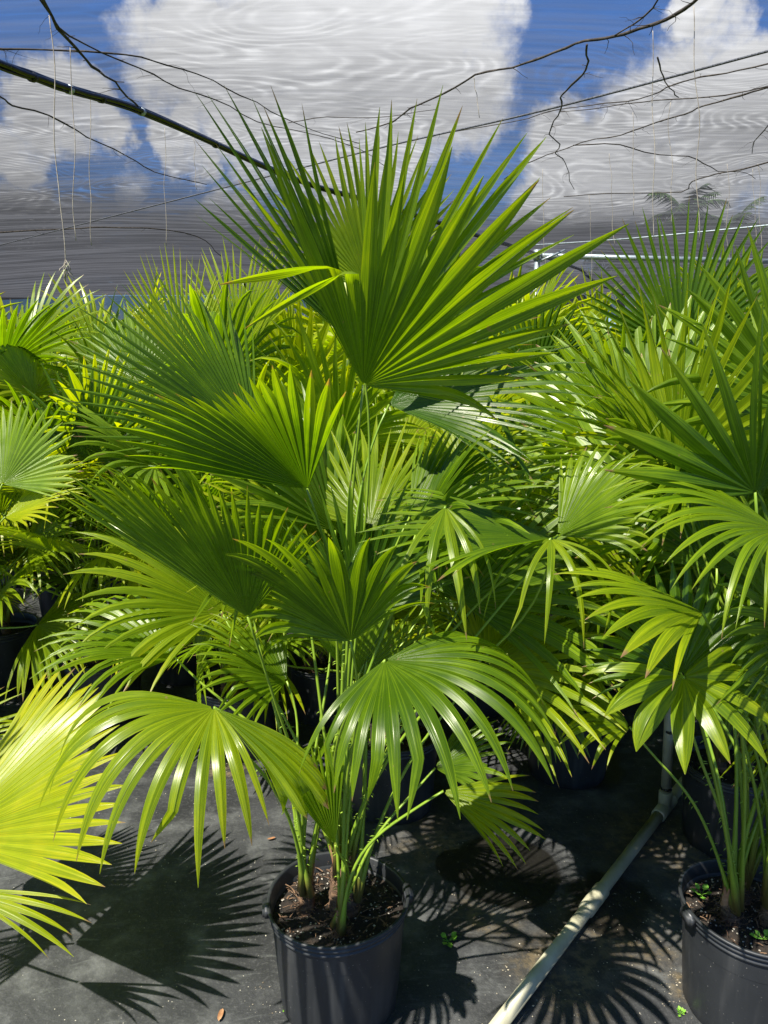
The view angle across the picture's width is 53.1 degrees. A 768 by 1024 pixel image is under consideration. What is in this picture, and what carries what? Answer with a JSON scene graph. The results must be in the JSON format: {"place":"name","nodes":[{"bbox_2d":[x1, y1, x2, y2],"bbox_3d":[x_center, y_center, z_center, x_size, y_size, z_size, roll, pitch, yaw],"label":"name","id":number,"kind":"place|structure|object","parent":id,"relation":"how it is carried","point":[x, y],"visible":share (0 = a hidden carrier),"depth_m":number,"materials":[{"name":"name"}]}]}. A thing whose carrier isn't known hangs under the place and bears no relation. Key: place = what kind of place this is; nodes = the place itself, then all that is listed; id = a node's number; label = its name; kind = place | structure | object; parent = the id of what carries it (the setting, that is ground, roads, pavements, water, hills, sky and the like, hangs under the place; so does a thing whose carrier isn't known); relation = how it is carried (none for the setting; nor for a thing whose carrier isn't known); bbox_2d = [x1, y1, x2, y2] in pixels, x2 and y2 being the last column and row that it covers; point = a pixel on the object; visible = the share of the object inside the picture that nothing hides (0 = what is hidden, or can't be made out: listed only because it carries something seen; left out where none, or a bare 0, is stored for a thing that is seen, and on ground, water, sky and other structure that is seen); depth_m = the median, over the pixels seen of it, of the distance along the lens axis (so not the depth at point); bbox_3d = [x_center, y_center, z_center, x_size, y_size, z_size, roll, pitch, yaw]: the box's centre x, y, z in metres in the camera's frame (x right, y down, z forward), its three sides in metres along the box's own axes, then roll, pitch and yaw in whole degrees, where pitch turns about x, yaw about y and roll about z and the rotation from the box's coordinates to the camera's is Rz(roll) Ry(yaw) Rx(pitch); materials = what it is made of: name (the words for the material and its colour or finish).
{"place":"outdoors","nodes":[
{"label":"outdoors","id":0,"kind":"place"},
{"bbox_2d":[0,524,767,1023],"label":"ground","id":1,"kind":"structure","parent":0,"point":[160,938],"depth_m":2.35,"materials":[{"name":"grey fabric"}]},
{"bbox_2d":[0,536,27,560],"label":"potted palm","id":2,"kind":"object","parent":1,"relation":"on","point":[9,549],"visible":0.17,"depth_m":3.74,"materials":[{"name":"green plant"}]},
{"bbox_2d":[1,523,40,587],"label":"potted palm","id":3,"kind":"object","parent":1,"relation":"on","point":[28,578],"depth_m":5.55,"materials":[{"name":"green plant"}]},
{"bbox_2d":[0,397,94,617],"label":"potted palm","id":4,"kind":"object","parent":1,"relation":"on","point":[19,561],"visible":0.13,"depth_m":3.56,"materials":[{"name":"green plant"}]},
{"bbox_2d":[0,375,119,703],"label":"potted palm","id":5,"kind":"object","parent":1,"relation":"on","point":[26,466],"visible":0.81,"depth_m":2.98,"materials":[{"name":"green plant"}]},
{"bbox_2d":[0,668,125,956],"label":"potted palm","id":6,"kind":"object","parent":1,"relation":"on","point":[28,845],"visible":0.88,"depth_m":1.89,"materials":[{"name":"yellow plant"}]},
{"bbox_2d":[0,263,125,696],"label":"potted palm","id":7,"kind":"object","parent":1,"relation":"on","point":[37,334],"visible":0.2,"depth_m":3.77,"materials":[{"name":"green plant"}]},
{"bbox_2d":[0,287,146,629],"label":"potted palm","id":8,"kind":"object","parent":1,"relation":"on","point":[46,602],"visible":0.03,"depth_m":4.64,"materials":[{"name":"green plant"}]},
{"bbox_2d":[3,271,168,588],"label":"potted palm","id":9,"kind":"object","parent":1,"relation":"on","point":[88,306],"depth_m":5.41,"materials":[{"name":"green plant"}]},
{"bbox_2d":[19,311,250,685],"bbox_3d":[-0.996,-0.049,3.817,1.532,1.874,1.542,1,12,5],"label":"potted palm","id":10,"kind":"object","parent":1,"relation":"on","point":[171,676],"visible":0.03,"depth_m":3.60,"materials":[{"name":"green plant"}]},
{"bbox_2d":[0,300,270,727],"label":"potted palm","id":11,"kind":"object","parent":1,"relation":"on","point":[26,377],"visible":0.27,"depth_m":3.02,"materials":[{"name":"green plant"}]},
{"bbox_2d":[74,280,282,639],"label":"potted palm","id":12,"kind":"object","parent":1,"relation":"on","point":[204,349],"depth_m":4.53,"materials":[{"name":"green plant"}]},
{"bbox_2d":[217,1008,223,1020],"bbox_3d":[-0.416,1.279,1.956,0.013,0.004,0.038,0,12,0],"label":"dry leaf","id":13,"kind":"object","parent":1,"relation":"on","point":[220,1014],"visible":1,"depth_m":1.96,"materials":[{"name":"orange plant"}]},
{"bbox_2d":[49,236,427,762],"bbox_3d":[-0.616,-0.010,3.099,1.533,2.083,1.456,9,15,39],"label":"potted palm","id":14,"kind":"object","parent":1,"relation":"on","point":[248,307],"visible":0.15,"depth_m":2.79,"materials":[{"name":"green plant"}]},
{"bbox_2d":[151,289,440,727],"bbox_3d":[-0.254,0.008,3.408,1.502,1.925,1.414,-3,12,-12],"label":"potted palm","id":15,"kind":"object","parent":1,"relation":"on","point":[304,681],"visible":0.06,"depth_m":3.42,"materials":[{"name":"green plant"}]},
{"bbox_2d":[184,252,416,655],"bbox_3d":[-0.213,-0.144,3.664,1.558,2.121,1.655,-10,15,-41],"label":"potted palm","id":16,"kind":"object","parent":1,"relation":"on","point":[291,323],"visible":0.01,"depth_m":3.30,"materials":[{"name":"green plant"}]},
{"bbox_2d":[269,274,383,378],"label":"potted palm","id":17,"kind":"object","parent":1,"relation":"on","point":[318,318],"depth_m":4.25,"materials":[{"name":"green plant"}]},
{"bbox_2d":[30,86,665,1023],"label":"potted palm","id":18,"kind":"object","parent":1,"relation":"on","point":[416,322],"visible":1,"depth_m":1.66,"materials":[{"name":"green plant"}]},
{"bbox_2d":[57,763,686,1022],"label":"spilled grit","id":19,"kind":"object","parent":1,"relation":"on","point":[506,937],"visible":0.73,"depth_m":2.21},
{"bbox_2d":[188,123,617,825],"bbox_3d":[0.049,-0.037,2.657,1.517,2.313,1.648,0,12,0],"label":"potted palm","id":20,"kind":"object","parent":1,"relation":"on","point":[348,241],"visible":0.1,"depth_m":2.40,"materials":[{"name":"green plant"}]},
{"bbox_2d":[441,932,456,947],"bbox_3d":[0.187,1.224,2.201,0.048,0.023,0.054,0,12,0],"label":"weed","id":21,"kind":"object","parent":1,"relation":"on","point":[453,936],"visible":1,"depth_m":2.21,"materials":[{"name":"green plant"}]},
{"bbox_2d":[333,252,624,718],"bbox_3d":[0.412,-0.078,3.476,1.741,2.067,1.594,0,12,-1],"label":"potted palm","id":22,"kind":"object","parent":1,"relation":"on","point":[487,710],"visible":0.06,"depth_m":3.08,"materials":[{"name":"green plant"}]},
{"bbox_2d":[356,258,650,634],"bbox_3d":[0.528,-0.118,3.719,1.685,2.048,1.674,6,13,28],"label":"potted palm","id":23,"kind":"object","parent":1,"relation":"on","point":[532,294],"depth_m":3.28,"materials":[{"name":"green plant"}]},
{"bbox_2d":[533,249,564,297],"bbox_3d":[2.616,-2.542,12.501,0.491,3.296,0.132,0,12,0],"label":"support post","id":24,"kind":"object","parent":1,"relation":"on","point":[537,260],"visible":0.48,"depth_m":12.15,"materials":[{"name":"metal"}]},
{"bbox_2d":[542,253,767,263],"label":"cross bar","id":25,"kind":"object","parent":24,"relation":"attached to","point":[614,257],"visible":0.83,"depth_m":12.37,"materials":[{"name":"metal"}]},
{"bbox_2d":[391,291,745,789],"bbox_3d":[0.758,0.139,2.918,1.567,1.864,1.708,0,12,0],"label":"potted palm","id":26,"kind":"object","parent":1,"relation":"on","point":[584,776],"visible":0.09,"depth_m":2.64,"materials":[{"name":"green plant"}]},
{"bbox_2d":[489,707,681,1023],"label":"irrigation pipe","id":27,"kind":"object","parent":1,"relation":"on","point":[593,900],"visible":0.89,"depth_m":2.34,"materials":[{"name":"plastic"}]},
{"bbox_2d":[490,199,767,863],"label":"potted palm","id":28,"kind":"object","parent":1,"relation":"on","point":[694,782],"visible":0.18,"depth_m":2.39,"materials":[{"name":"green plant"}]},
{"bbox_2d":[545,272,740,674],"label":"potted palm","id":29,"kind":"object","parent":1,"relation":"on","point":[618,336],"depth_m":3.28,"materials":[{"name":"green plant"}]},
{"bbox_2d":[546,571,745,688],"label":"potted palm","id":30,"kind":"object","parent":1,"relation":"on","point":[606,646],"visible":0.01,"depth_m":3.86,"materials":[{"name":"green plant"}]},
{"bbox_2d":[563,265,731,360],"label":"potted palm","id":31,"kind":"object","parent":1,"relation":"on","point":[594,303],"depth_m":4.29,"materials":[{"name":"green plant"}]},
{"bbox_2d":[535,226,767,1023],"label":"potted palm","id":32,"kind":"object","parent":1,"relation":"on","point":[702,446],"visible":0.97,"depth_m":1.60,"materials":[{"name":"green plant"}]},
{"bbox_2d":[690,883,711,899],"bbox_3d":[0.830,0.991,2.002,0.049,0.021,0.056,0,12,0],"label":"weed","id":33,"kind":"object","parent":32,"relation":"in","point":[704,886],"visible":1,"depth_m":2.02,"materials":[{"name":"green plant"}]},
{"bbox_2d":[750,930,767,939],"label":"weed","id":34,"kind":"object","parent":32,"relation":"in","point":[758,934],"visible":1,"depth_m":1.87,"materials":[{"name":"green plant"}]},
{"bbox_2d":[677,1005,685,1016],"bbox_3d":[0.760,1.277,1.966,0.024,0.012,0.029,0,12,0],"label":"weed","id":35,"kind":"object","parent":1,"relation":"on","point":[679,1008],"visible":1,"depth_m":1.97,"materials":[{"name":"green plant"}]},
{"bbox_2d":[645,238,767,607],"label":"potted palm","id":36,"kind":"object","parent":1,"relation":"on","point":[760,300],"visible":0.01,"depth_m":2.69,"materials":[{"name":"green plant"}]},
{"bbox_2d":[659,241,760,619],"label":"potted palm","id":37,"kind":"object","parent":1,"relation":"on","point":[736,262],"depth_m":4.05,"materials":[{"name":"green plant"}]},
{"bbox_3d":[-6.086,-4.162,20.608,0.110,3.240,0.110,0,12,0],"label":"support post","id":38,"kind":"object","parent":1,"relation":"on","visible":0},
{"bbox_2d":[0,0,767,297],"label":"shade cloth","id":39,"kind":"object","parent":38,"relation":"on","point":[117,184],"visible":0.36,"depth_m":6.63,"materials":[{"name":"grey fabric"}]},
{"bbox_2d":[0,297,57,319],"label":"side curtain","id":40,"kind":"object","parent":39,"relation":"hanging from","point":[6,301],"visible":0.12,"depth_m":20.31,"materials":[{"name":"fabric"}]},
{"bbox_2d":[49,16,74,281],"bbox_3d":[-1.613,-1.780,3.803,0.062,1.230,0.054,0,12,0],"label":"hanging thread","id":41,"kind":"object","parent":39,"relation":"hanging from","point":[64,265],"visible":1,"depth_m":3.83},
{"bbox_2d":[70,48,75,239],"bbox_3d":[-1.708,-2.007,4.220,0.055,0.987,0.023,-3,12,-12],"label":"hanging thread","id":42,"kind":"object","parent":39,"relation":"hanging from","point":[75,144],"visible":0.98,"depth_m":4.21},
{"bbox_2d":[42,0,138,106],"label":"dead vine","id":43,"kind":"object","parent":39,"relation":"attached to","point":[64,35],"visible":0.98,"depth_m":4.25,"materials":[{"name":"brown plant"}]},
{"bbox_2d":[89,100,91,245],"bbox_3d":[-1.957,-2.280,5.130,0.068,0.960,0.014,0,12,0],"label":"hanging thread","id":44,"kind":"object","parent":39,"relation":"hanging from","point":[89,167],"visible":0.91,"depth_m":5.12},
{"bbox_2d":[0,96,206,184],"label":"dead vine","id":45,"kind":"object","parent":39,"relation":"on","point":[10,104],"visible":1,"depth_m":6.10,"materials":[{"name":"brown plant"}]},
{"bbox_2d":[0,227,220,255],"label":"dead vine","id":46,"kind":"object","parent":39,"relation":"on","point":[103,227],"visible":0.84,"depth_m":10.54,"materials":[{"name":"brown plant"}]},
{"bbox_2d":[164,143,166,245],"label":"hanging thread","id":47,"kind":"object","parent":39,"relation":"hanging from","point":[165,202],"visible":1,"depth_m":6.28},
{"bbox_2d":[0,48,358,143],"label":"dead vine","id":48,"kind":"object","parent":39,"relation":"attached to","point":[62,50],"visible":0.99,"depth_m":4.23,"materials":[{"name":"brown plant"}]},
{"bbox_2d":[38,0,383,165],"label":"dead vine","id":49,"kind":"object","parent":39,"relation":"attached to","point":[63,31],"visible":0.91,"depth_m":4.69,"materials":[{"name":"brown plant"}]},
{"bbox_2d":[0,59,635,289],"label":"tubing bundle","id":50,"kind":"object","parent":39,"relation":"hanging from","point":[28,75],"visible":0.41,"depth_m":5.32,"materials":[{"name":"plastic"}]},
{"bbox_2d":[288,109,434,123],"bbox_3d":[-0.153,-2.948,5.778,1.246,0.074,0.194,5,13,24],"label":"dead vine","id":51,"kind":"object","parent":39,"relation":"attached to","point":[358,117],"visible":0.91,"depth_m":5.76,"materials":[{"name":"brown plant"}]},
{"bbox_2d":[0,50,767,244],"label":"seam cord","id":52,"kind":"object","parent":39,"relation":"attached to","point":[669,77],"visible":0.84,"depth_m":5.55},
{"bbox_2d":[57,293,747,322],"bbox_3d":[3.450,-4.774,21.373,24.900,2.560,0.069,0,12,0],"label":"side curtain","id":53,"kind":"object","parent":39,"relation":"hanging from","point":[108,300],"visible":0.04,"depth_m":21.17,"materials":[{"name":"fabric"}]},
{"bbox_2d":[356,0,697,132],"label":"dead vine","id":54,"kind":"object","parent":39,"relation":"attached to","point":[680,11],"visible":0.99,"depth_m":4.04,"materials":[{"name":"brown plant"}]},
{"bbox_2d":[614,0,679,35],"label":"dead vine","id":55,"kind":"object","parent":54,"relation":"attached to","point":[648,12],"visible":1,"depth_m":3.71,"materials":[{"name":"brown plant"}]},
{"bbox_2d":[542,171,546,285],"bbox_3d":[1.530,-2.626,7.334,0.085,1.208,0.015,2,12,8],"label":"hanging thread","id":56,"kind":"object","parent":39,"relation":"hanging from","point":[543,208],"visible":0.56,"depth_m":7.26},
{"bbox_2d":[542,44,601,188],"bbox_3d":[1.398,-2.877,5.982,0.340,0.169,3.980,2,12,11],"label":"dead vine","id":57,"kind":"object","parent":39,"relation":"hanging from","point":[575,81],"visible":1,"depth_m":4.95,"materials":[{"name":"brown plant"}]},
{"bbox_2d":[589,199,591,279],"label":"hanging thread","id":58,"kind":"object","parent":39,"relation":"hanging from","point":[590,231],"visible":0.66,"depth_m":8.20},
{"bbox_2d":[433,63,767,136],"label":"dead vine","id":59,"kind":"object","parent":39,"relation":"attached to","point":[700,76],"visible":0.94,"depth_m":4.95,"materials":[{"name":"brown plant"}]},
{"bbox_2d":[609,154,614,243],"bbox_3d":[1.997,-2.731,6.737,0.096,0.761,0.029,-2,12,-11],"label":"hanging thread","id":60,"kind":"object","parent":39,"relation":"hanging from","point":[611,198],"visible":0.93,"depth_m":6.73},
{"bbox_2d":[632,118,633,214],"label":"hanging thread","id":61,"kind":"object","parent":39,"relation":"hanging from","point":[632,166],"visible":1,"depth_m":5.42},
{"bbox_2d":[504,87,767,178],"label":"dead vine","id":62,"kind":"object","parent":39,"relation":"attached to","point":[741,95],"visible":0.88,"depth_m":5.40,"materials":[{"name":"brown plant"}]},
{"bbox_2d":[527,224,767,245],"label":"seam cord","id":63,"kind":"object","parent":39,"relation":"attached to","point":[656,235],"visible":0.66,"depth_m":10.83,"materials":[{"name":"fabric"}]},
{"bbox_2d":[652,31,654,240],"bbox_3d":[1.404,-1.948,4.011,0.079,1.015,0.026,2,12,9],"label":"hanging thread","id":64,"kind":"object","parent":39,"relation":"hanging from","point":[654,137],"visible":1,"depth_m":4.00},
{"bbox_2d":[573,143,754,178],"bbox_3d":[2.720,-3.124,6.901,2.586,0.102,0.308,-7,14,-32],"label":"dead vine","id":65,"kind":"object","parent":39,"relation":"hanging from","point":[658,154],"visible":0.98,"depth_m":6.58,"materials":[{"name":"brown plant"}]},
{"bbox_2d":[561,83,767,117],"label":"dead vine","id":66,"kind":"object","parent":39,"relation":"hanging from","point":[675,99],"visible":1,"depth_m":4.94,"materials":[{"name":"brown plant"}]},
{"bbox_2d":[564,162,767,196],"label":"dead vine","id":67,"kind":"object","parent":39,"relation":"on","point":[688,186],"visible":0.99,"depth_m":7.77,"materials":[{"name":"brown plant"}]},
{"bbox_2d":[645,57,689,104],"bbox_3d":[1.658,-2.540,4.582,0.255,0.088,0.827,5,13,25],"label":"dead vine","id":68,"kind":"object","parent":39,"relation":"hanging from","point":[664,79],"visible":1,"depth_m":4.53,"materials":[{"name":"plant"}]},
{"bbox_2d":[668,102,672,221],"bbox_3d":[1.913,-2.320,5.140,0.068,0.767,0.023,2,12,10],"label":"hanging thread","id":69,"kind":"object","parent":39,"relation":"hanging from","point":[672,163],"visible":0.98,"depth_m":5.13},
{"bbox_2d":[693,6,699,240],"bbox_3d":[1.520,-1.875,3.747,0.116,1.055,0.030,0,12,0],"label":"hanging thread","id":70,"kind":"object","parent":39,"relation":"hanging from","point":[699,121],"visible":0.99,"depth_m":3.73},
{"bbox_2d":[726,166,729,261],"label":"hanging thread","id":71,"kind":"object","parent":39,"relation":"hanging from","point":[727,212],"visible":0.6,"depth_m":7.17},
{"bbox_2d":[737,125,767,152],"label":"dead vine","id":72,"kind":"object","parent":39,"relation":"attached to","point":[756,138],"visible":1,"depth_m":6.06,"materials":[{"name":"brown plant"}]},
{"bbox_2d":[758,167,761,252],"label":"hanging thread","id":73,"kind":"object","parent":39,"relation":"hanging from","point":[759,217],"visible":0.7,"depth_m":7.22},
{"bbox_2d":[0,0,767,327],"label":"sky","id":74,"kind":"structure","parent":0,"point":[718,23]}
]}

